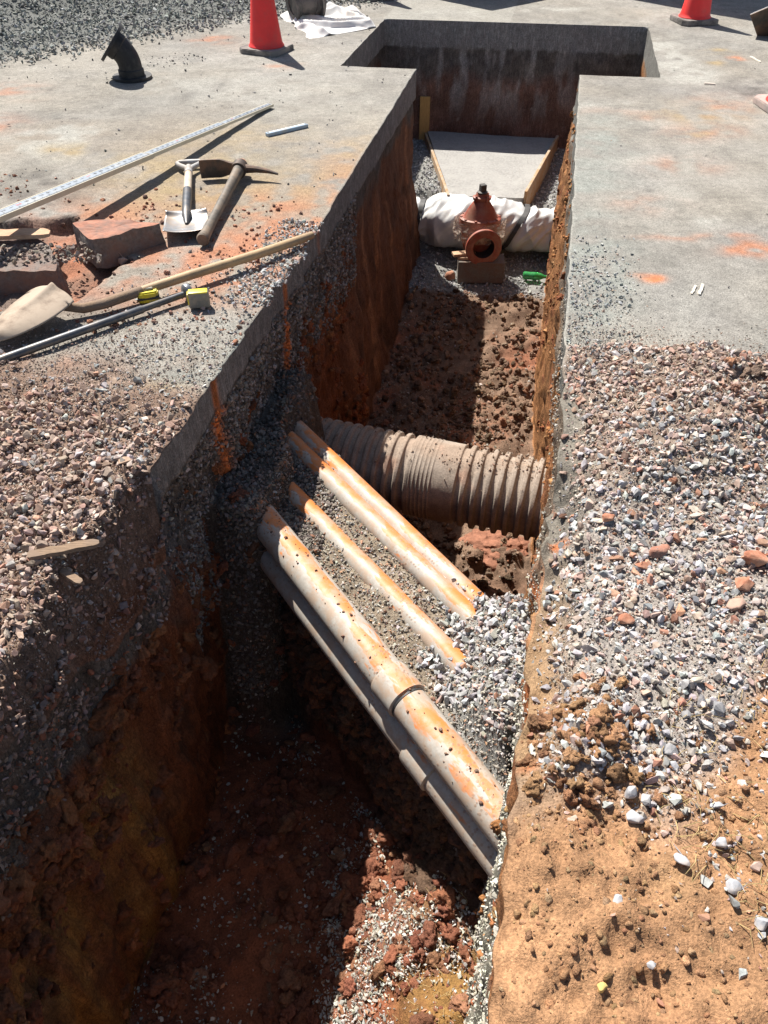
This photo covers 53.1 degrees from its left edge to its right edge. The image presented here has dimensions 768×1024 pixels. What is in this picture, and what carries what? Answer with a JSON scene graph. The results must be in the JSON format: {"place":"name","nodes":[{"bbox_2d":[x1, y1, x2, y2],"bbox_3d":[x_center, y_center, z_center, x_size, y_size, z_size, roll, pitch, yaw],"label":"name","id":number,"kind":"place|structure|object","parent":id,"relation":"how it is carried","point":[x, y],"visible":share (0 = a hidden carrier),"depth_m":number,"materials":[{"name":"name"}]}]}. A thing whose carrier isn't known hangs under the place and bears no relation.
{"place":"outdoors","nodes":[
{"label":"outdoors","id":0,"kind":"place"},
{"bbox_2d":[0,299,251,731],"bbox_3d":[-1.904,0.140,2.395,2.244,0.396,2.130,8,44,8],"label":"gravel","id":1,"kind":"structure","parent":0,"point":[24,571],"depth_m":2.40,"materials":[{"name":"grey gravel"}]},
{"bbox_2d":[27,539,99,559],"bbox_3d":[-0.912,0.105,2.186,0.196,0.015,0.032,-12,44,-12],"label":"broken lath","id":2,"kind":"object","parent":1,"relation":"on","point":[67,548],"visible":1,"depth_m":2.18,"materials":[{"name":"brown wood"}]},
{"bbox_2d":[60,566,82,584],"bbox_3d":[-0.911,0.173,2.198,0.137,0.009,0.024,26,49,25],"label":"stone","id":3,"kind":"object","parent":1,"relation":"on","point":[69,575],"visible":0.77,"depth_m":2.18,"materials":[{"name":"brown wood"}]},
{"bbox_2d":[5,264,284,469],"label":"gravel","id":4,"kind":"structure","parent":0,"point":[149,375],"depth_m":2.94,"materials":[{"name":"grey gravel"}]},
{"bbox_2d":[0,0,400,67],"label":"gravel","id":5,"kind":"structure","parent":0,"point":[205,14],"depth_m":7.14,"materials":[{"name":"grey gravel"}]},
{"bbox_2d":[2,0,405,257],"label":"gravel","id":6,"kind":"structure","parent":0,"point":[231,216],"depth_m":5.69,"materials":[{"name":"gravel"}]},
{"bbox_2d":[130,609,474,1023],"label":"gravel","id":7,"kind":"structure","parent":0,"point":[376,930],"depth_m":2.82,"materials":[{"name":"grey gravel"}]},
{"bbox_2d":[0,0,767,1023],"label":"ground","id":8,"kind":"structure","parent":0,"point":[672,176],"depth_m":3.36,"materials":[{"name":"grey concrete"}]},
{"bbox_2d":[0,239,70,297],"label":"asphalt chunk","id":9,"kind":"object","parent":8,"relation":"on","point":[19,277],"visible":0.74,"depth_m":3.48,"materials":[{"name":"asphalt"}]},
{"bbox_2d":[0,228,50,239],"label":"wood plank","id":10,"kind":"object","parent":9,"relation":"on","point":[23,233],"visible":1,"depth_m":3.62,"materials":[{"name":"beige wood"}]},
{"bbox_2d":[0,241,101,265],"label":"gravel","id":11,"kind":"structure","parent":9,"relation":"on","point":[69,255],"depth_m":3.53,"materials":[{"name":"grey gravel"}]},
{"bbox_2d":[0,477,175,920],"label":"gravel","id":12,"kind":"structure","parent":8,"relation":"on","point":[52,697],"depth_m":2.11,"materials":[{"name":"grey gravel"}]},
{"bbox_2d":[0,283,191,361],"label":"steel bar","id":13,"kind":"object","parent":8,"relation":"on","point":[68,335],"visible":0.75,"depth_m":3.09,"materials":[{"name":"silver metal"}]},
{"bbox_2d":[73,219,165,267],"bbox_3d":[-1.278,-1.277,3.659,0.425,0.153,0.259,1,41,-1],"label":"asphalt chunk","id":14,"kind":"object","parent":8,"relation":"on","point":[109,241],"visible":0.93,"depth_m":3.63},
{"bbox_2d":[118,253,127,265],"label":"pink stone","id":15,"kind":"object","parent":8,"relation":"on","point":[122,261],"visible":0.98,"depth_m":3.61,"materials":[{"name":"pink stone"}]},
{"bbox_2d":[101,24,151,83],"bbox_3d":[-1.971,-3.479,5.809,0.352,0.362,0.310,0,43,0],"label":"pipe elbow","id":16,"kind":"object","parent":8,"relation":"on","point":[121,51],"visible":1,"depth_m":5.79,"materials":[{"name":"black metal"}]},
{"bbox_2d":[4,174,260,333],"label":"soil crumbs","id":17,"kind":"object","parent":8,"relation":"on","point":[165,272],"visible":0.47,"depth_m":3.61,"materials":[{"name":"brown soil"}]},
{"bbox_2d":[0,103,273,222],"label":"levelling rod","id":18,"kind":"object","parent":8,"relation":"on","point":[41,199],"visible":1,"depth_m":4.09,"materials":[{"name":"white"}]},
{"bbox_2d":[138,287,159,303],"bbox_3d":[-1.020,-0.944,3.316,0.092,0.058,0.074,-12,44,-13],"label":"tape measure","id":19,"kind":"object","parent":8,"relation":"on","point":[151,294],"visible":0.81,"depth_m":3.29,"materials":[{"name":"yellow plastic"}]},
{"bbox_2d":[0,231,314,340],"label":"long shovel","id":20,"kind":"object","parent":8,"relation":"on","point":[33,308],"visible":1,"depth_m":3.19,"materials":[{"name":"wood"}]},
{"bbox_2d":[0,177,317,351],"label":"soil crumbs","id":21,"kind":"object","parent":8,"relation":"on","point":[235,341],"visible":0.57,"depth_m":3.71,"materials":[{"name":"brown soil"}]},
{"bbox_2d":[0,245,369,1023],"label":"soil crumbs","id":22,"kind":"object","parent":8,"relation":"on","point":[16,890],"visible":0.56,"depth_m":2.41,"materials":[{"name":"brown soil"}]},
{"bbox_2d":[162,159,208,232],"bbox_3d":[-1.056,-1.707,4.126,0.222,0.060,1.058,-7,42,-7],"label":"square shovel","id":23,"kind":"object","parent":8,"relation":"on","point":[186,219],"visible":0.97,"depth_m":3.93,"materials":[{"name":"grey metal"}]},
{"bbox_2d":[187,288,209,308],"bbox_3d":[-0.788,-0.907,3.265,0.091,0.074,0.042,-7,43,-7],"label":"tape measure","id":24,"kind":"object","parent":8,"relation":"on","point":[198,298],"visible":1,"depth_m":3.25,"materials":[{"name":"yellow plastic"}]},
{"bbox_2d":[196,158,277,245],"bbox_3d":[-0.841,-1.654,4.053,0.447,0.100,0.988,2,44,3],"label":"pick mattock","id":25,"kind":"object","parent":8,"relation":"on","point":[237,170],"visible":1,"depth_m":4.29,"materials":[{"name":"wood"}]},
{"bbox_2d":[163,192,357,650],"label":"gravel","id":26,"kind":"structure","parent":8,"relation":"on","point":[258,358],"depth_m":3.33,"materials":[{"name":"grey gravel"}]},
{"bbox_2d":[239,0,293,56],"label":"traffic cone","id":27,"kind":"object","parent":8,"relation":"on","point":[265,38],"visible":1,"depth_m":6.39,"materials":[{"name":"plastic"}]},
{"bbox_2d":[216,217,323,306],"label":"gravel","id":28,"kind":"structure","parent":8,"relation":"on","point":[265,273],"depth_m":3.55,"materials":[{"name":"grey gravel"}]},
{"bbox_2d":[213,368,340,698],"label":"gravel","id":29,"kind":"structure","parent":8,"relation":"on","point":[259,492],"depth_m":3.33,"materials":[{"name":"grey gravel"}]},
{"bbox_2d":[265,123,307,136],"bbox_3d":[-0.629,-2.482,4.987,0.313,0.024,0.034,-29,50,-27],"label":"folding rule","id":30,"kind":"object","parent":8,"relation":"on","point":[286,130],"visible":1,"depth_m":4.97,"materials":[{"name":"white plastic"}]},
{"bbox_2d":[129,578,472,1023],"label":"soil crumbs","id":31,"kind":"object","parent":8,"relation":"on","point":[299,915],"visible":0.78,"depth_m":3.02,"materials":[{"name":"brown soil"}]},
{"bbox_2d":[127,488,477,1023],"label":"soil crumbs","id":32,"kind":"object","parent":8,"relation":"on","point":[165,982],"visible":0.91,"depth_m":3.03,"materials":[{"name":"brown soil"}]},
{"bbox_2d":[279,2,375,38],"bbox_3d":[-0.493,-4.754,7.373,0.866,0.097,1.218,-15,45,-15],"label":"white cloth","id":33,"kind":"object","parent":8,"relation":"on","point":[335,19],"visible":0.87,"depth_m":7.20,"materials":[{"name":"white fabric"}]},
{"bbox_2d":[285,0,326,19],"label":"pipe bend","id":34,"kind":"object","parent":33,"relation":"on","point":[297,9],"visible":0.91,"depth_m":7.29,"materials":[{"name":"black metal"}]},
{"bbox_2d":[243,541,487,907],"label":"soil crumbs","id":35,"kind":"object","parent":8,"relation":"on","point":[331,684],"visible":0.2,"depth_m":3.08,"materials":[{"name":"brown soil"}]},
{"bbox_2d":[244,541,487,915],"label":"gravel","id":36,"kind":"structure","parent":8,"relation":"on","point":[456,914],"depth_m":2.77,"materials":[{"name":"stone"}]},
{"bbox_2d":[288,482,466,673],"bbox_3d":[-0.158,0.154,3.152,0.092,0.092,1.664,-27,49,-26],"label":"conduit pipe","id":37,"kind":"object","parent":8,"relation":"on","point":[368,571],"visible":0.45,"depth_m":2.98,"materials":[{"name":"plastic"}]},
{"bbox_2d":[260,550,496,877],"bbox_3d":[-0.118,0.563,2.868,0.144,0.144,2.062,-24,48,-24],"label":"conduit pipe","id":38,"kind":"object","parent":8,"relation":"on","point":[423,773],"visible":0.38,"depth_m":2.62,"materials":[{"name":"plastic"}]},
{"bbox_2d":[365,0,393,1],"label":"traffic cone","id":39,"kind":"object","parent":8,"relation":"on","point":[377,0],"visible":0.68,"depth_m":8.16,"materials":[{"name":"rubber"}]},
{"bbox_2d":[257,505,504,851],"bbox_3d":[-0.109,0.441,2.779,0.148,0.148,2.082,-24,48,-24],"label":"conduit pipe","id":40,"kind":"object","parent":8,"relation":"on","point":[393,681],"visible":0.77,"depth_m":2.57,"materials":[{"name":"plastic"}]},
{"bbox_2d":[267,512,495,804],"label":"soil crumbs","id":41,"kind":"object","parent":40,"relation":"on","point":[435,728],"visible":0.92,"depth_m":2.54,"materials":[{"name":"brown soil"}]},
{"bbox_2d":[278,593,484,895],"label":"soil crumbs","id":42,"kind":"object","parent":8,"relation":"on","point":[430,814],"visible":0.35,"depth_m":3.01,"materials":[{"name":"brown soil"}]},
{"bbox_2d":[288,431,476,623],"bbox_3d":[-0.123,-0.025,3.319,0.092,0.092,1.691,-26,49,-25],"label":"conduit pipe","id":43,"kind":"object","parent":8,"relation":"on","point":[426,574],"visible":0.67,"depth_m":3.13,"materials":[{"name":"plastic"}]},
{"bbox_2d":[295,420,483,601],"bbox_3d":[-0.062,-0.054,3.358,0.092,0.092,1.636,-26,49,-25],"label":"conduit pipe","id":44,"kind":"object","parent":8,"relation":"on","point":[426,549],"visible":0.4,"depth_m":3.24,"materials":[{"name":"plastic"}]},
{"bbox_2d":[345,849,466,1022],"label":"dry grass","id":45,"kind":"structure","parent":8,"relation":"on","point":[420,968],"depth_m":2.60,"materials":[{"name":"plant"}]},
{"bbox_2d":[305,283,543,592],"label":"gravel","id":46,"kind":"structure","parent":8,"relation":"on","point":[412,413],"depth_m":5.82,"materials":[{"name":"stone"}]},
{"bbox_2d":[419,96,429,140],"bbox_3d":[0.426,-4.063,8.140,0.105,0.620,0.035,5,43,6],"label":"wooden stake","id":47,"kind":"object","parent":8,"relation":"on","point":[424,117],"visible":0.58,"depth_m":8.04,"materials":[{"name":"brown wood"}]},
{"bbox_2d":[310,286,542,594],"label":"soil crumbs","id":48,"kind":"object","parent":8,"relation":"on","point":[498,370],"visible":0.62,"depth_m":5.88,"materials":[{"name":"brown soil"}]},
{"bbox_2d":[322,417,546,540],"bbox_3d":[0.076,-0.219,4.223,1.728,0.446,0.446,12,44,13],"label":"corrugated pipe","id":49,"kind":"object","parent":8,"relation":"on","point":[416,485],"visible":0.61,"depth_m":3.99,"materials":[{"name":"grey plastic"}]},
{"bbox_2d":[322,417,546,496],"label":"gravel","id":50,"kind":"structure","parent":49,"relation":"on","point":[517,464],"depth_m":3.96,"materials":[{"name":"grey gravel"}]},
{"bbox_2d":[424,133,449,195],"bbox_3d":[0.510,-3.324,7.615,0.026,0.300,1.744,-3,43,-3],"label":"form board","id":51,"kind":"object","parent":8,"relation":"on","point":[443,186],"visible":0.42,"depth_m":7.46,"materials":[{"name":"beige wood"}]},
{"bbox_2d":[372,288,541,590],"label":"soil crumbs","id":52,"kind":"object","parent":8,"relation":"on","point":[433,357],"visible":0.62,"depth_m":5.79,"materials":[{"name":"brown soil"}]},
{"bbox_2d":[415,576,530,761],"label":"gravel","id":53,"kind":"structure","parent":8,"relation":"on","point":[501,656],"depth_m":2.59,"materials":[{"name":"grey gravel"}]},
{"bbox_2d":[457,254,504,283],"bbox_3d":[0.849,-2.146,6.758,0.403,0.193,0.192,2,43,2],"label":"concrete block","id":54,"kind":"object","parent":8,"relation":"on","point":[468,271],"depth_m":6.68,"materials":[{"name":"grey concrete"}]},
{"bbox_2d":[458,256,468,259],"bbox_3d":[0.719,-2.211,6.670,0.160,0.022,0.070,3,43,3],"label":"timber shim","id":55,"kind":"object","parent":54,"relation":"on","point":[463,258],"visible":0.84,"depth_m":6.64,"materials":[{"name":"brown wood"}]},
{"bbox_2d":[452,250,475,256],"bbox_3d":[0.694,-2.248,6.677,0.200,0.022,0.070,-8,44,-9],"label":"timber shim","id":56,"kind":"object","parent":55,"relation":"on","point":[458,253],"visible":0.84,"depth_m":6.65,"materials":[{"name":"brown wood"}]},
{"bbox_2d":[453,183,505,263],"bbox_3d":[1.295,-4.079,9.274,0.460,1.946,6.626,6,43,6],"label":"gate valve","id":57,"kind":"object","parent":54,"relation":"on","point":[480,221],"visible":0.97,"depth_m":6.53,"materials":[{"name":"red metal"}]},
{"bbox_2d":[416,192,554,251],"bbox_3d":[0.836,-2.610,6.988,1.710,0.502,0.444,8,44,8],"label":"wrapped pipe","id":58,"kind":"object","parent":8,"relation":"on","point":[527,227],"visible":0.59,"depth_m":6.83,"materials":[{"name":"white fabric"}]},
{"bbox_2d":[409,138,564,300],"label":"gravel","id":59,"kind":"structure","parent":8,"relation":"on","point":[537,197],"depth_m":7.03,"materials":[{"name":"grey gravel"}]},
{"bbox_2d":[445,270,454,280],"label":"red stone","id":60,"kind":"object","parent":59,"relation":"on","point":[449,275],"visible":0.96,"depth_m":6.78,"materials":[{"name":"stone"}]},
{"bbox_2d":[523,271,546,279],"bbox_3d":[1.333,-2.071,6.745,0.225,0.068,0.068,7,43,7],"label":"plastic bottle","id":61,"kind":"object","parent":59,"relation":"on","point":[533,275],"visible":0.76,"depth_m":6.72,"materials":[{"name":"green plastic"}]},
{"bbox_2d":[427,131,554,202],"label":"thrust block","id":62,"kind":"structure","parent":8,"relation":"on","point":[502,167],"depth_m":7.52,"materials":[{"name":"concrete"}]},
{"bbox_2d":[458,529,529,571],"bbox_3d":[0.668,0.219,4.691,0.396,0.145,0.375,33,52,30],"label":"clay clod","id":63,"kind":"object","parent":8,"relation":"on","point":[487,541],"visible":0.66,"depth_m":4.64,"materials":[{"name":"red soil"}]},
{"bbox_2d":[463,532,541,1023],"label":"gravel","id":64,"kind":"structure","parent":8,"relation":"on","point":[478,967],"depth_m":2.11,"materials":[{"name":"grey gravel"}]},
{"bbox_2d":[466,89,577,1023],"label":"soil crumbs","id":65,"kind":"object","parent":8,"relation":"on","point":[495,827],"visible":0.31,"depth_m":3.74,"materials":[{"name":"brown soil"}]},
{"bbox_2d":[523,135,558,204],"bbox_3d":[1.529,-3.264,7.488,0.026,0.300,1.631,13,45,14],"label":"form board","id":66,"kind":"object","parent":8,"relation":"on","point":[534,184],"visible":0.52,"depth_m":7.34,"materials":[{"name":"beige wood"}]},
{"bbox_2d":[520,285,566,691],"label":"gravel","id":67,"kind":"structure","parent":8,"relation":"on","point":[555,425],"depth_m":3.07,"materials":[{"name":"grey gravel"}]},
{"bbox_2d":[597,982,607,993],"bbox_3d":[0.398,0.865,1.398,0.019,0.015,0.015,-9,44,-9],"label":"yellow lump","id":68,"kind":"object","parent":8,"relation":"on","point":[602,986],"visible":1,"depth_m":1.39,"materials":[{"name":"yellow stone"}]},
{"bbox_2d":[515,673,703,833],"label":"soil crumbs","id":69,"kind":"object","parent":8,"relation":"on","point":[600,717],"visible":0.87,"depth_m":1.71,"materials":[{"name":"brown soil"}]},
{"bbox_2d":[613,894,622,902],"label":"grey stone","id":70,"kind":"object","parent":8,"relation":"on","point":[617,898],"visible":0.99,"depth_m":1.48,"materials":[{"name":"grey stone"}]},
{"bbox_2d":[618,613,634,623],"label":"red rock","id":71,"kind":"object","parent":8,"relation":"on","point":[625,618],"visible":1,"depth_m":2.01,"materials":[{"name":"stone"}]},
{"bbox_2d":[624,786,636,798],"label":"grey stone","id":72,"kind":"object","parent":8,"relation":"on","point":[630,792],"visible":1,"depth_m":1.64,"materials":[{"name":"grey stone"}]},
{"bbox_2d":[496,660,767,1023],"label":"soil crumbs","id":73,"kind":"object","parent":8,"relation":"on","point":[602,941],"visible":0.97,"depth_m":1.51,"materials":[{"name":"brown soil"}]},
{"bbox_2d":[626,809,644,823],"bbox_3d":[0.532,0.646,1.625,0.038,0.019,0.028,12,44,13],"label":"grey stone","id":74,"kind":"object","parent":8,"relation":"on","point":[633,816],"visible":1,"depth_m":1.62,"materials":[{"name":"grey stone"}]},
{"bbox_2d":[520,679,754,866],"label":"soil crumbs","id":75,"kind":"object","parent":8,"relation":"on","point":[599,786],"visible":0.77,"depth_m":1.71,"materials":[{"name":"brown soil"}]},
{"bbox_2d":[635,561,648,569],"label":"red rock","id":76,"kind":"object","parent":8,"relation":"on","point":[643,565],"visible":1,"depth_m":2.16,"materials":[{"name":"stone"}]},
{"bbox_2d":[647,961,655,969],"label":"grey stone","id":77,"kind":"object","parent":8,"relation":"on","point":[651,965],"visible":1,"depth_m":1.41,"materials":[{"name":"grey stone"}]},
{"bbox_2d":[673,845,689,865],"bbox_3d":[0.597,0.698,1.555,0.026,0.013,0.051,-28,50,-27],"label":"grey stone","id":78,"kind":"object","parent":8,"relation":"on","point":[679,858],"visible":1,"depth_m":1.55,"materials":[{"name":"grey stone"}]},
{"bbox_2d":[690,285,696,294],"bbox_3d":[1.367,-0.981,3.388,0.015,0.006,0.090,21,47,21],"label":"wood chip","id":79,"kind":"object","parent":8,"relation":"on","point":[693,290],"visible":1,"depth_m":3.38,"materials":[{"name":"white wood"}]},
{"bbox_2d":[620,657,767,1006],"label":"gravel","id":80,"kind":"structure","parent":8,"relation":"on","point":[743,973],"depth_m":1.59,"materials":[{"name":"grey gravel"}]},
{"bbox_2d":[670,0,718,26],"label":"traffic cone","id":81,"kind":"object","parent":8,"relation":"on","point":[694,13],"visible":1,"depth_m":7.28,"materials":[{"name":"plastic"}]},
{"bbox_2d":[697,283,703,294],"bbox_3d":[1.399,-0.984,3.390,0.018,0.008,0.107,19,46,19],"label":"wood chip","id":82,"kind":"object","parent":8,"relation":"on","point":[700,290],"visible":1,"depth_m":3.38,"materials":[{"name":"white wood"}]},
{"bbox_2d":[647,659,767,946],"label":"dry grass","id":83,"kind":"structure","parent":8,"relation":"on","point":[700,822],"depth_m":1.64,"materials":[{"name":"plant"}]},
{"bbox_2d":[663,359,767,471],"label":"soil crumbs","id":84,"kind":"object","parent":8,"relation":"on","point":[759,366],"visible":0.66,"depth_m":2.66,"materials":[{"name":"brown soil"}]},
{"bbox_2d":[668,357,767,484],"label":"soil crumbs","id":85,"kind":"object","parent":8,"relation":"on","point":[754,370],"visible":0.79,"depth_m":2.72,"materials":[{"name":"brown soil"}]},
{"bbox_2d":[710,802,727,811],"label":"grey stone","id":86,"kind":"object","parent":8,"relation":"on","point":[716,805],"visible":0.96,"depth_m":1.65,"materials":[{"name":"grey stone"}]},
{"bbox_2d":[713,837,726,847],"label":"grey stone","id":87,"kind":"object","parent":8,"relation":"on","point":[721,842],"visible":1,"depth_m":1.57,"materials":[{"name":"grey stone"}]},
{"bbox_2d":[726,879,749,894],"bbox_3d":[0.702,0.742,1.518,0.050,0.021,0.029,0,43,0],"label":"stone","id":88,"kind":"object","parent":8,"relation":"on","point":[734,886],"visible":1,"depth_m":1.51,"materials":[{"name":"grey stone"}]},
{"bbox_2d":[750,7,767,35],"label":"steel plate","id":89,"kind":"object","parent":8,"relation":"on","point":[759,18],"visible":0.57,"depth_m":6.86,"materials":[{"name":"metal"}]},
{"bbox_2d":[753,94,767,112],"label":"traffic cone","id":90,"kind":"object","parent":8,"relation":"on","point":[760,101],"visible":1,"depth_m":5.38,"materials":[{"name":"plastic"}]},
{"bbox_2d":[754,914,767,930],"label":"grey stone","id":91,"kind":"object","parent":8,"relation":"on","point":[760,923],"visible":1,"depth_m":1.46,"materials":[{"name":"grey stone"}]},
{"bbox_2d":[265,446,530,787],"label":"gravel","id":92,"kind":"structure","parent":0,"point":[438,607],"depth_m":2.77,"materials":[{"name":"grey gravel"}]},
{"bbox_2d":[566,234,655,354],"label":"gravel","id":93,"kind":"structure","parent":0,"point":[606,303],"depth_m":3.34,"materials":[{"name":"grey gravel"}]},
{"bbox_2d":[527,303,767,974],"bbox_3d":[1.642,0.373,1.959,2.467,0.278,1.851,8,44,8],"label":"gravel","id":94,"kind":"structure","parent":0,"point":[713,703],"depth_m":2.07,"materials":[{"name":"grey gravel"}]},
{"bbox_2d":[602,513,614,521],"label":"red rock","id":95,"kind":"object","parent":94,"relation":"on","point":[606,517],"visible":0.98,"depth_m":2.27,"materials":[{"name":"stone"}]},
{"bbox_2d":[649,544,669,558],"bbox_3d":[0.792,0.112,2.201,0.077,0.026,0.037,-16,45,-17],"label":"stone","id":96,"kind":"object","parent":94,"relation":"on","point":[661,551],"visible":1,"depth_m":2.19,"materials":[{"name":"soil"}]},
{"bbox_2d":[726,598,745,610],"bbox_3d":[0.940,0.249,2.057,0.052,0.029,0.037,-29,50,-28],"label":"red rock","id":97,"kind":"object","parent":94,"relation":"on","point":[734,604],"visible":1,"depth_m":2.05,"materials":[{"name":"stone"}]},
{"bbox_2d":[735,577,754,591],"bbox_3d":[0.983,0.196,2.096,0.048,0.034,0.045,0,43,0],"label":"red rock","id":98,"kind":"object","parent":94,"relation":"on","point":[744,584],"visible":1,"depth_m":2.08,"materials":[{"name":"stone"}]},
{"bbox_2d":[744,550,767,566],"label":"red rock","id":99,"kind":"object","parent":94,"relation":"on","point":[757,558],"visible":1,"depth_m":2.14,"materials":[{"name":"stone"}]}
]}

